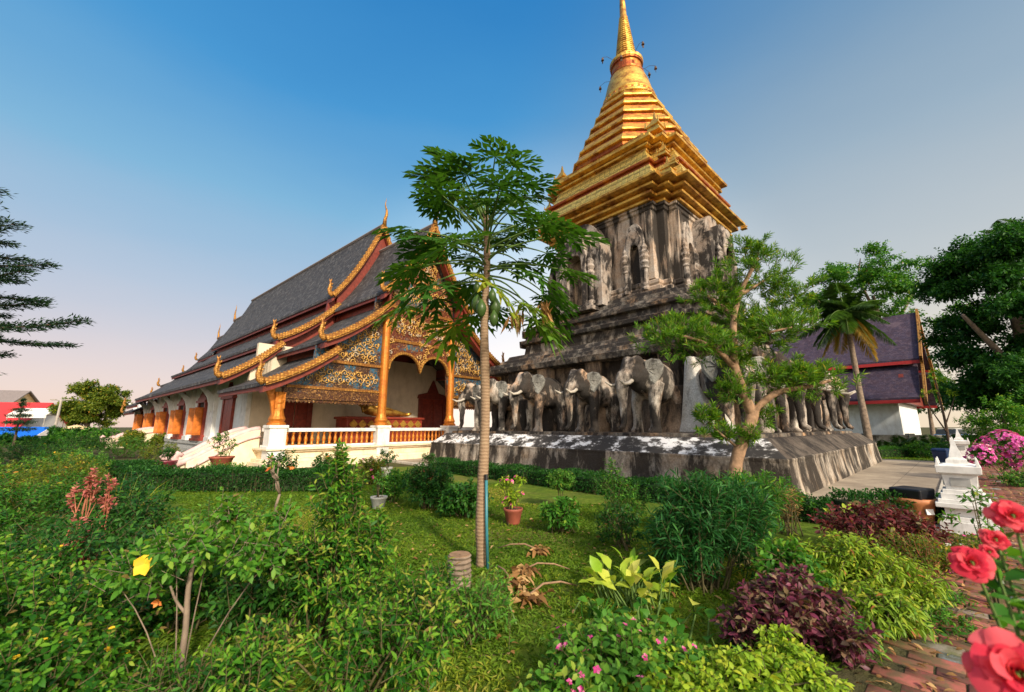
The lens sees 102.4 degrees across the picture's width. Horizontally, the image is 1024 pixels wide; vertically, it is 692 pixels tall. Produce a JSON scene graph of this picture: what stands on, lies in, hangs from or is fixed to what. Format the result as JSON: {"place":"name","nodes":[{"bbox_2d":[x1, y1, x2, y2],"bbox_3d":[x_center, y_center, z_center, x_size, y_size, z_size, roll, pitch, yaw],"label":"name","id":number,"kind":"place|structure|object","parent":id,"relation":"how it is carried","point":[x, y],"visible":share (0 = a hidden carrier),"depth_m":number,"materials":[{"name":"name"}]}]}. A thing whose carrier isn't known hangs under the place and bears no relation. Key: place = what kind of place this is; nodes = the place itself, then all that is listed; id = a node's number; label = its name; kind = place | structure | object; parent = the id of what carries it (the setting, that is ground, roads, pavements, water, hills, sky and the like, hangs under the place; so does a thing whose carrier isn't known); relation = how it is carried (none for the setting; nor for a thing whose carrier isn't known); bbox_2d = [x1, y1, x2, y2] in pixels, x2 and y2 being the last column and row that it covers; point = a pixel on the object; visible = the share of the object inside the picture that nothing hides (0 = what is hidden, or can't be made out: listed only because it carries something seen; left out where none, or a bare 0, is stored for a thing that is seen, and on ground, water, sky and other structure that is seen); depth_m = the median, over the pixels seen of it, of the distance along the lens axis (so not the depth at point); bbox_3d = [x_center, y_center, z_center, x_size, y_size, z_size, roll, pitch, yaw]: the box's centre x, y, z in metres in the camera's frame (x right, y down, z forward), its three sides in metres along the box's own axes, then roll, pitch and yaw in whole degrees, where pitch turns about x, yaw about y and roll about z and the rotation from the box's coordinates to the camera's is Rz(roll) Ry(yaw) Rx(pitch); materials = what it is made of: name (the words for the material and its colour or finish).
{"place":"outdoors","nodes":[
{"label":"outdoors","id":0,"kind":"place"},
{"bbox_2d":[0,390,39,402],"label":"grey roofed house","id":1,"kind":"structure","parent":0,"point":[12,395],"depth_m":74.51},
{"bbox_2d":[0,402,67,437],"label":"red roofed house","id":2,"kind":"structure","parent":0,"point":[6,407],"depth_m":59.99,"materials":[{"name":"red"}]},
{"bbox_2d":[0,466,883,691],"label":"lawn","id":3,"kind":"structure","parent":0,"point":[536,494],"depth_m":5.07,"materials":[{"name":"plant"}]},
{"bbox_2d":[0,462,61,526],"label":"garden shrub","id":4,"kind":"object","parent":3,"relation":"on","point":[32,481],"visible":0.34,"depth_m":6.86,"materials":[{"name":"green plant"}]},
{"bbox_2d":[0,468,71,536],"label":"garden shrub","id":5,"kind":"object","parent":3,"relation":"on","point":[23,501],"visible":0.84,"depth_m":6.27,"materials":[{"name":"green plant"}]},
{"bbox_2d":[2,452,109,499],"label":"garden shrub","id":6,"kind":"object","parent":3,"relation":"on","point":[34,472],"visible":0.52,"depth_m":9.46,"materials":[{"name":"green plant"}]},
{"bbox_2d":[13,469,102,513],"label":"garden shrub","id":7,"kind":"object","parent":3,"relation":"on","point":[58,492],"visible":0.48,"depth_m":8.04,"materials":[{"name":"green plant"}]},
{"bbox_2d":[21,440,94,464],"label":"garden shrub","id":8,"kind":"object","parent":3,"relation":"on","point":[54,452],"visible":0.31,"depth_m":15.86,"materials":[{"name":"green plant"}]},
{"bbox_2d":[20,447,114,482],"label":"garden shrub","id":9,"kind":"object","parent":3,"relation":"on","point":[99,458],"visible":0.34,"depth_m":11.71,"materials":[{"name":"green plant"}]},
{"bbox_2d":[59,466,119,568],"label":"red stalk plant","id":10,"kind":"object","parent":3,"relation":"on","point":[88,493],"visible":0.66,"depth_m":4.83,"materials":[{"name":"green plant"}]},
{"bbox_2d":[0,533,179,691],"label":"lantana bush","id":11,"kind":"object","parent":3,"relation":"on","point":[56,652],"visible":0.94,"depth_m":2.60,"materials":[{"name":"green plant"}]},
{"bbox_2d":[39,472,143,539],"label":"mixed shrub","id":12,"kind":"object","parent":3,"relation":"on","point":[102,493],"visible":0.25,"depth_m":5.82,"materials":[{"name":"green plant"}]},
{"bbox_2d":[24,456,164,480],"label":"hedge","id":13,"kind":"object","parent":3,"relation":"on","point":[121,463],"visible":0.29,"depth_m":13.21,"materials":[{"name":"green plant"}]},
{"bbox_2d":[27,487,186,564],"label":"garden shrub","id":14,"kind":"object","parent":3,"relation":"on","point":[119,516],"visible":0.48,"depth_m":4.93,"materials":[{"name":"green plant"}]},
{"bbox_2d":[0,510,219,624],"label":"garden shrub","id":15,"kind":"object","parent":3,"relation":"on","point":[96,536],"visible":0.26,"depth_m":3.83,"materials":[{"name":"green plant"}]},
{"bbox_2d":[82,467,164,518],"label":"garden shrub","id":16,"kind":"object","parent":3,"relation":"on","point":[142,493],"visible":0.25,"depth_m":7.01,"materials":[{"name":"green plant"}]},
{"bbox_2d":[85,636,255,691],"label":"sprawling shrub","id":17,"kind":"object","parent":3,"relation":"on","point":[150,677],"visible":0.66,"depth_m":2.41,"materials":[{"name":"green plant"}]},
{"bbox_2d":[136,523,244,634],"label":"mixed shrub","id":18,"kind":"object","parent":3,"relation":"on","point":[207,581],"visible":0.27,"depth_m":3.44,"materials":[{"name":"green plant"}]},
{"bbox_2d":[80,487,303,689],"bbox_3d":[-2.213,1.628,2.774,1.447,1.277,0.740,0,-11,0],"label":"hibiscus tree","id":19,"kind":"object","parent":3,"relation":"on","point":[148,562],"visible":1,"depth_m":2.78,"materials":[{"name":"green plant"}]},
{"bbox_2d":[165,490,269,576],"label":"mixed shrub","id":20,"kind":"object","parent":3,"relation":"on","point":[244,517],"visible":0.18,"depth_m":4.58,"materials":[{"name":"green plant"}]},
{"bbox_2d":[206,431,237,464],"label":"potted plant","id":21,"kind":"object","parent":3,"relation":"on","point":[226,458],"visible":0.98,"depth_m":12.77,"materials":[{"name":"green plant"}]},
{"bbox_2d":[111,463,347,492],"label":"hedge","id":22,"kind":"object","parent":3,"relation":"on","point":[240,479],"visible":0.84,"depth_m":10.79,"materials":[{"name":"green plant"}]},
{"bbox_2d":[196,532,345,655],"bbox_3d":[-1.808,1.944,3.291,1.139,0.818,0.825,6,-13,-29],"label":"sprawling shrub","id":23,"kind":"object","parent":3,"relation":"on","point":[256,596],"visible":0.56,"depth_m":3.05,"materials":[{"name":"green plant"}]},
{"bbox_2d":[196,555,466,691],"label":"sprawling shrub","id":24,"kind":"object","parent":3,"relation":"on","point":[275,665],"visible":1,"depth_m":2.40,"materials":[{"name":"green plant"}]},
{"bbox_2d":[261,438,402,659],"bbox_3d":[-1.446,1.571,3.327,1.189,1.639,0.847,0,-11,0],"label":"feathery shrub","id":25,"kind":"object","parent":3,"relation":"on","point":[353,545],"visible":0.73,"depth_m":3.20,"materials":[{"name":"green plant"}]},
{"bbox_2d":[355,456,387,484],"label":"border bush","id":26,"kind":"object","parent":3,"relation":"on","point":[371,463],"visible":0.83,"depth_m":12.04,"materials":[{"name":"green plant"}]},
{"bbox_2d":[372,473,406,502],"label":"round bush","id":27,"kind":"object","parent":3,"relation":"on","point":[391,490],"visible":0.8,"depth_m":9.14,"materials":[{"name":"green plant"}]},
{"bbox_2d":[359,555,462,680],"bbox_3d":[-0.737,1.931,3.004,0.762,0.740,0.725,0,-11,0],"label":"mixed shrub","id":28,"kind":"object","parent":3,"relation":"on","point":[399,585],"visible":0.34,"depth_m":2.98,"materials":[{"name":"green plant"}]},
{"bbox_2d":[398,461,455,508],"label":"round bush","id":29,"kind":"object","parent":3,"relation":"on","point":[435,485],"visible":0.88,"depth_m":8.38,"materials":[{"name":"green plant"}]},
{"bbox_2d":[447,551,471,591],"bbox_3d":[-0.560,2.389,4.372,0.272,0.338,0.268,0,-11,0],"label":"tree stump","id":30,"kind":"object","parent":3,"relation":"on","point":[463,558],"visible":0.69,"depth_m":4.29,"materials":[{"name":"grey plant"}]},
{"bbox_2d":[435,476,493,518],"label":"round bush","id":31,"kind":"object","parent":3,"relation":"on","point":[464,496],"visible":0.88,"depth_m":7.53,"materials":[{"name":"green plant"}]},
{"bbox_2d":[442,562,522,656],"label":"sprawling shrub","id":32,"kind":"object","parent":3,"relation":"on","point":[487,607],"visible":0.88,"depth_m":3.27,"materials":[{"name":"green plant"}]},
{"bbox_2d":[369,134,611,567],"bbox_3d":[-0.340,0.092,5.533,3.121,5.359,3.041,7,-13,-32],"label":"papaya tree","id":33,"kind":"object","parent":3,"relation":"on","point":[437,180],"visible":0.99,"depth_m":5.48,"materials":[{"name":"green plant"}]},
{"bbox_2d":[495,474,525,525],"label":"potted plant","id":34,"kind":"object","parent":3,"relation":"on","point":[512,514],"visible":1,"depth_m":7.17,"materials":[{"name":"green plant"}]},
{"bbox_2d":[509,581,576,608],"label":"fallen leaf","id":35,"kind":"object","parent":3,"relation":"on","point":[535,595],"visible":0.97,"depth_m":3.94,"materials":[{"name":"beige plant"}]},
{"bbox_2d":[537,496,581,533],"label":"round bush","id":36,"kind":"object","parent":3,"relation":"on","point":[561,510],"visible":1,"depth_m":6.54,"materials":[{"name":"green plant"}]},
{"bbox_2d":[545,468,577,498],"bbox_3d":[1.022,2.968,8.567,0.674,0.826,0.648,0,-11,0],"label":"topiary ball","id":37,"kind":"object","parent":3,"relation":"on","point":[560,479],"visible":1,"depth_m":8.52,"materials":[{"name":"green plant"}]},
{"bbox_2d":[512,609,711,691],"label":"four oclock plant","id":38,"kind":"object","parent":3,"relation":"on","point":[575,658],"visible":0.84,"depth_m":2.51,"materials":[{"name":"green plant"}]},
{"bbox_2d":[593,490,648,550],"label":"mixed shrub","id":39,"kind":"object","parent":3,"relation":"on","point":[632,521],"visible":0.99,"depth_m":5.75,"materials":[{"name":"green plant"}]},
{"bbox_2d":[593,457,650,524],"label":"wispy bush","id":40,"kind":"object","parent":3,"relation":"on","point":[622,497],"visible":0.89,"depth_m":7.10,"materials":[{"name":"green plant"}]},
{"bbox_2d":[502,592,755,655],"bbox_3d":[0.835,2.156,3.100,1.856,0.319,1.476,0,-11,0],"label":"broad leaf plant","id":41,"kind":"object","parent":3,"relation":"on","point":[645,613],"visible":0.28,"depth_m":3.30,"materials":[{"name":"green plant"}]},
{"bbox_2d":[431,456,836,524],"bbox_3d":[1.379,3.710,11.633,1.063,0.622,12.483,10,-15,-42],"label":"hedge","id":42,"kind":"object","parent":3,"relation":"on","point":[530,473],"visible":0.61,"depth_m":10.78,"materials":[{"name":"green plant"}]},
{"bbox_2d":[578,546,699,619],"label":"variegated plant","id":43,"kind":"object","parent":3,"relation":"on","point":[631,575],"visible":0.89,"depth_m":3.92,"materials":[{"name":"yellow plant"}]},
{"bbox_2d":[635,466,786,595],"bbox_3d":[2.173,1.945,4.430,1.699,1.251,1.026,0,-11,0],"label":"oleander","id":44,"kind":"object","parent":3,"relation":"on","point":[710,521],"visible":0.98,"depth_m":4.31,"materials":[{"name":"green plant"}]},
{"bbox_2d":[616,633,853,691],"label":"coleus bed","id":45,"kind":"object","parent":3,"relation":"on","point":[772,669],"visible":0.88,"depth_m":2.44,"materials":[{"name":"green plant"}]},
{"bbox_2d":[627,232,867,477],"bbox_3d":[4.995,0.373,9.103,4.869,6.294,2.311,0,-11,0],"label":"layered tree","id":46,"kind":"object","parent":3,"relation":"on","point":[800,371],"visible":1,"depth_m":8.96,"materials":[{"name":"green plant"}]},
{"bbox_2d":[714,467,800,569],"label":"oleander","id":47,"kind":"object","parent":3,"relation":"on","point":[775,492],"visible":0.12,"depth_m":5.03,"materials":[{"name":"green plant"}]},
{"bbox_2d":[709,468,816,517],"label":"wispy bush","id":48,"kind":"object","parent":3,"relation":"on","point":[796,488],"visible":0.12,"depth_m":7.28,"materials":[{"name":"green plant"}]},
{"bbox_2d":[751,623,810,659],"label":"lime shrub","id":49,"kind":"object","parent":3,"relation":"on","point":[781,629],"visible":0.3,"depth_m":2.84,"materials":[{"name":"green plant"}]},
{"bbox_2d":[773,483,806,536],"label":"dry bush","id":50,"kind":"object","parent":3,"relation":"on","point":[787,520],"visible":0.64,"depth_m":6.47,"materials":[{"name":"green plant"}]},
{"bbox_2d":[746,532,836,603],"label":"garden shrub","id":51,"kind":"object","parent":3,"relation":"on","point":[790,555],"visible":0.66,"depth_m":3.86,"materials":[{"name":"green plant"}]},
{"bbox_2d":[709,562,884,673],"bbox_3d":[2.039,2.061,3.156,1.128,0.624,0.854,0,-11,0],"label":"purple leaf shrub","id":52,"kind":"object","parent":3,"relation":"on","point":[778,598],"visible":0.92,"depth_m":3.03,"materials":[{"name":"purple plant"}]},
{"bbox_2d":[773,528,957,613],"bbox_3d":[3.311,2.158,3.966,1.401,0.707,0.918,-2,-11,9],"label":"lime shrub","id":53,"kind":"object","parent":3,"relation":"on","point":[841,557],"visible":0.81,"depth_m":3.79,"materials":[{"name":"green plant"}]},
{"bbox_2d":[807,499,954,557],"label":"wine leaf shrub","id":54,"kind":"object","parent":3,"relation":"on","point":[905,523],"visible":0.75,"depth_m":5.27,"materials":[{"name":"plant"}]},
{"bbox_2d":[825,486,944,526],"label":"hedge","id":55,"kind":"object","parent":3,"relation":"on","point":[853,495],"visible":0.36,"depth_m":7.10,"materials":[{"name":"green plant"}]},
{"bbox_2d":[874,527,953,577],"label":"dry bush","id":56,"kind":"object","parent":3,"relation":"on","point":[913,550],"visible":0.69,"depth_m":4.67,"materials":[{"name":"green plant"}]},
{"bbox_2d":[903,585,986,644],"bbox_3d":[3.720,2.362,3.735,0.841,0.232,1.465,-8,-14,35],"label":"weed patch","id":57,"kind":"object","parent":3,"relation":"on","point":[947,614],"visible":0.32,"depth_m":3.44,"materials":[{"name":"green plant"}]},
{"bbox_2d":[925,531,1010,573],"bbox_3d":[5.505,2.552,5.177,1.682,0.398,1.034,10,-15,-41],"label":"flower bed","id":58,"kind":"object","parent":3,"relation":"on","point":[961,542],"visible":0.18,"depth_m":5.19,"materials":[{"name":"green plant"}]},
{"bbox_2d":[0,427,1022,471],"bbox_3d":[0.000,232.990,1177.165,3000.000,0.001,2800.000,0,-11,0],"label":"ground","id":59,"kind":"structure","parent":0,"point":[925,430],"depth_m":26.46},
{"bbox_2d":[0,396,38,444],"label":"dark conifer","id":60,"kind":"object","parent":59,"relation":"on","point":[19,415],"visible":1,"depth_m":36.85,"materials":[{"name":"green plant"}]},
{"bbox_2d":[0,439,73,464],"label":"garden shrub","id":61,"kind":"object","parent":59,"relation":"on","point":[21,450],"visible":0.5,"depth_m":17.22,"materials":[{"name":"green plant"}]},
{"bbox_2d":[0,187,97,375],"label":"flat branched evergreen","id":62,"kind":"object","parent":59,"relation":"on","point":[26,301],"visible":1,"depth_m":13.29,"materials":[{"name":"green plant"}]},
{"bbox_2d":[49,425,120,448],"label":"bush","id":63,"kind":"object","parent":59,"relation":"on","point":[85,432],"visible":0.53,"depth_m":32.81,"materials":[{"name":"green plant"}]},
{"bbox_2d":[46,378,132,431],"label":"round tree","id":64,"kind":"object","parent":59,"relation":"on","point":[107,400],"visible":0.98,"depth_m":58.70,"materials":[{"name":"green plant"}]},
{"bbox_2d":[93,434,156,457],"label":"garden shrub","id":65,"kind":"object","parent":59,"relation":"on","point":[122,451],"visible":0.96,"depth_m":22.67,"materials":[{"name":"green plant"}]},
{"bbox_2d":[117,428,166,448],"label":"bush","id":66,"kind":"object","parent":59,"relation":"on","point":[156,439],"visible":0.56,"depth_m":31.92,"materials":[{"name":"green plant"}]},
{"bbox_2d":[100,199,504,468],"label":"temple hall","id":67,"kind":"structure","parent":59,"relation":"on","point":[300,360],"depth_m":23.56,"materials":[{"name":"stone"}]},
{"bbox_2d":[167,392,185,443],"bbox_3d":[-24.641,5.416,30.263,2.400,4.000,0.632,-10,-15,40],"label":"window","id":68,"kind":"structure","parent":67,"relation":"in","point":[177,417],"depth_m":29.84,"materials":[{"name":"wood"}]},
{"bbox_2d":[185,391,207,446],"bbox_3d":[-20.426,4.705,26.646,2.400,4.000,0.632,-10,-15,40],"label":"window","id":69,"kind":"structure","parent":67,"relation":"in","point":[196,420],"depth_m":26.25,"materials":[{"name":"wood"}]},
{"bbox_2d":[218,382,236,432],"bbox_3d":[-16.112,4.016,23.139,2.400,4.000,0.330,-10,-15,40],"label":"window","id":70,"kind":"structure","parent":67,"relation":"in","point":[228,403],"depth_m":23.12,"materials":[{"name":"wood"}]},
{"bbox_2d":[330,416,423,442],"bbox_3d":[-7.780,4.958,24.455,1.794,1.440,5.664,-10,-15,40],"label":"altar","id":71,"kind":"object","parent":67,"relation":"on","point":[367,422],"visible":0.56,"depth_m":23.11,"materials":[{"name":"gold wood"}]},
{"bbox_2d":[793,239,969,330],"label":"airy tree","id":72,"kind":"object","parent":59,"relation":"on","point":[868,275],"visible":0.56,"depth_m":50.69,"materials":[{"name":"green plant"}]},
{"bbox_2d":[917,359,961,434],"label":"background tree","id":73,"kind":"object","parent":59,"relation":"on","point":[931,424],"visible":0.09,"depth_m":54.74,"materials":[{"name":"plant"}]},
{"bbox_2d":[953,393,1023,463],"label":"garden tree","id":74,"kind":"object","parent":59,"relation":"on","point":[1011,417],"visible":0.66,"depth_m":17.96,"materials":[{"name":"green plant"}]},
{"bbox_2d":[0,0,1023,426],"label":"sky","id":75,"kind":"structure","parent":0,"point":[179,162],"materials":[{"name":"blue"}]},
{"bbox_2d":[399,458,941,499],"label":"pavement","id":76,"kind":"structure","parent":0,"point":[886,473],"depth_m":13.46,"materials":[{"name":"concrete"}]},
{"bbox_2d":[428,0,881,494],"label":"chedi","id":77,"kind":"structure","parent":76,"relation":"on","point":[643,183],"depth_m":18.12,"materials":[{"name":"stone"}]},
{"bbox_2d":[452,383,492,430],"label":"elephant statue","id":78,"kind":"object","parent":77,"relation":"on","point":[471,389],"visible":0.31,"depth_m":20.79,"materials":[{"name":"stone"}]},
{"bbox_2d":[470,378,526,430],"bbox_3d":[-0.564,2.812,19.571,2.841,2.507,1.500,6,-12,-26],"label":"elephant statue","id":79,"kind":"object","parent":77,"relation":"on","point":[500,401],"visible":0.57,"depth_m":19.20,"materials":[{"name":"stone"}]},
{"bbox_2d":[502,372,568,431],"bbox_3d":[1.048,2.434,17.899,3.013,2.608,1.554,5,-12,-24],"label":"elephant statue","id":80,"kind":"object","parent":77,"relation":"on","point":[538,393],"visible":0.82,"depth_m":17.54,"materials":[{"name":"stone"}]},
{"bbox_2d":[555,369,621,431],"bbox_3d":[2.959,2.120,15.886,2.867,2.441,1.456,7,-13,-31],"label":"elephant statue","id":81,"kind":"object","parent":77,"relation":"on","point":[594,391],"visible":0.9,"depth_m":15.51,"materials":[{"name":"stone"}]},
{"bbox_2d":[605,355,683,432],"bbox_3d":[4.643,1.673,14.147,3.028,2.657,1.683,5,-12,-23],"label":"elephant statue","id":82,"kind":"object","parent":77,"relation":"on","point":[653,381],"visible":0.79,"depth_m":13.70,"materials":[{"name":"stone"}]},
{"bbox_2d":[699,351,763,432],"bbox_3d":[6.581,1.411,12.512,1.577,2.536,2.901,0,-11,-2],"label":"elephant statue","id":83,"kind":"object","parent":77,"relation":"on","point":[708,376],"visible":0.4,"depth_m":12.37,"materials":[{"name":"stone"}]},
{"bbox_2d":[752,351,811,432],"bbox_3d":[8.163,1.560,13.533,3.041,2.642,1.540,-11,-15,44],"label":"elephant statue","id":84,"kind":"object","parent":77,"relation":"on","point":[798,404],"visible":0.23,"depth_m":13.00,"materials":[{"name":"stone"}]},
{"bbox_2d":[774,362,830,431],"bbox_3d":[9.992,1.936,15.206,1.512,2.545,2.949,9,-14,-38],"label":"elephant statue","id":85,"kind":"object","parent":77,"relation":"on","point":[788,420],"visible":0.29,"depth_m":14.66,"materials":[{"name":"stone"}]},
{"bbox_2d":[798,367,842,431],"bbox_3d":[11.811,2.219,16.895,1.710,2.645,3.054,9,-15,-40],"label":"elephant statue","id":86,"kind":"object","parent":77,"relation":"on","point":[831,401],"visible":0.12,"depth_m":16.07,"materials":[{"name":"stone"}]},
{"bbox_2d":[814,371,855,430],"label":"elephant statue","id":87,"kind":"object","parent":77,"relation":"on","point":[843,403],"visible":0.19,"depth_m":17.75,"materials":[{"name":"stone"}]},
{"bbox_2d":[889,485,937,524],"bbox_3d":[6.850,2.738,7.004,0.602,0.628,0.602,0,-11,0],"label":"planter pot","id":88,"kind":"object","parent":76,"relation":"on","point":[924,498],"visible":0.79,"depth_m":6.83,"materials":[{"name":"orange ceramic"}]},
{"bbox_2d":[769,308,942,434],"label":"roofed hall","id":89,"kind":"structure","parent":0,"point":[895,380],"depth_m":35.55,"materials":[{"name":"purple tile"}]},
{"bbox_2d":[823,474,1023,691],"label":"path bedding","id":90,"kind":"object","parent":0,"point":[853,677],"depth_m":2.84,"materials":[{"name":"brown brick"}]},
{"bbox_2d":[823,577,942,645],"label":"lime shrub","id":91,"kind":"object","parent":90,"relation":"on","point":[895,608],"visible":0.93,"depth_m":3.28,"materials":[{"name":"green plant"}]},
{"bbox_2d":[865,465,1023,691],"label":"path","id":92,"kind":"structure","parent":0,"point":[915,678],"depth_m":3.17,"materials":[{"name":"red brick"}]},
{"bbox_2d":[129,487,1023,691],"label":"leaf litter","id":93,"kind":"object","parent":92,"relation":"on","point":[931,685],"visible":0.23,"depth_m":3.70,"materials":[{"name":"brown plant"}]},
{"bbox_2d":[934,437,999,535],"bbox_3d":[7.300,2.246,6.692,0.658,1.509,0.658,10,-15,-42],"label":"spirit shrine","id":94,"kind":"object","parent":92,"relation":"on","point":[958,472],"visible":0.8,"depth_m":6.54,"materials":[{"name":"white paint"}]},
{"bbox_2d":[936,482,1008,603],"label":"thin shoot","id":95,"kind":"object","parent":92,"relation":"on","point":[981,503],"visible":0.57,"depth_m":4.01,"materials":[{"name":"green plant"}]},
{"bbox_2d":[947,500,1023,691],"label":"rose bush","id":96,"kind":"object","parent":92,"relation":"on","point":[992,659],"visible":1,"depth_m":1.13,"materials":[{"name":"red plant"}]},
{"bbox_2d":[962,429,1023,479],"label":"bougainvillea","id":97,"kind":"object","parent":92,"relation":"on","point":[985,451],"visible":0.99,"depth_m":12.58,"materials":[{"name":"pink plant"}]},
{"bbox_2d":[881,457,1023,465],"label":"lawn","id":98,"kind":"structure","parent":0,"point":[924,459],"depth_m":22.04,"materials":[{"name":"plant"}]},
{"bbox_2d":[796,282,895,440],"bbox_3d":[20.356,1.332,24.864,4.540,10.486,4.527,0,-11,0],"label":"tall palm","id":99,"kind":"object","parent":98,"relation":"on","point":[850,311],"visible":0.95,"depth_m":24.75,"materials":[{"name":"green plant"}]},
{"bbox_2d":[919,368,958,446],"bbox_3d":[24.967,3.843,23.874,2.254,5.169,1.278,0,-11,0],"label":"sapling","id":100,"kind":"object","parent":98,"relation":"on","point":[945,420],"visible":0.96,"depth_m":24.00,"materials":[{"name":"green plant"}]},
{"bbox_2d":[904,217,1023,415],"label":"rain tree","id":101,"kind":"object","parent":98,"relation":"on","point":[992,265],"visible":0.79,"depth_m":24.19,"materials":[{"name":"green plant"}]},
{"bbox_2d":[984,348,1023,409],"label":"leafy tree","id":102,"kind":"object","parent":98,"relation":"on","point":[1010,372],"visible":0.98,"depth_m":19.92,"materials":[{"name":"green plant"}]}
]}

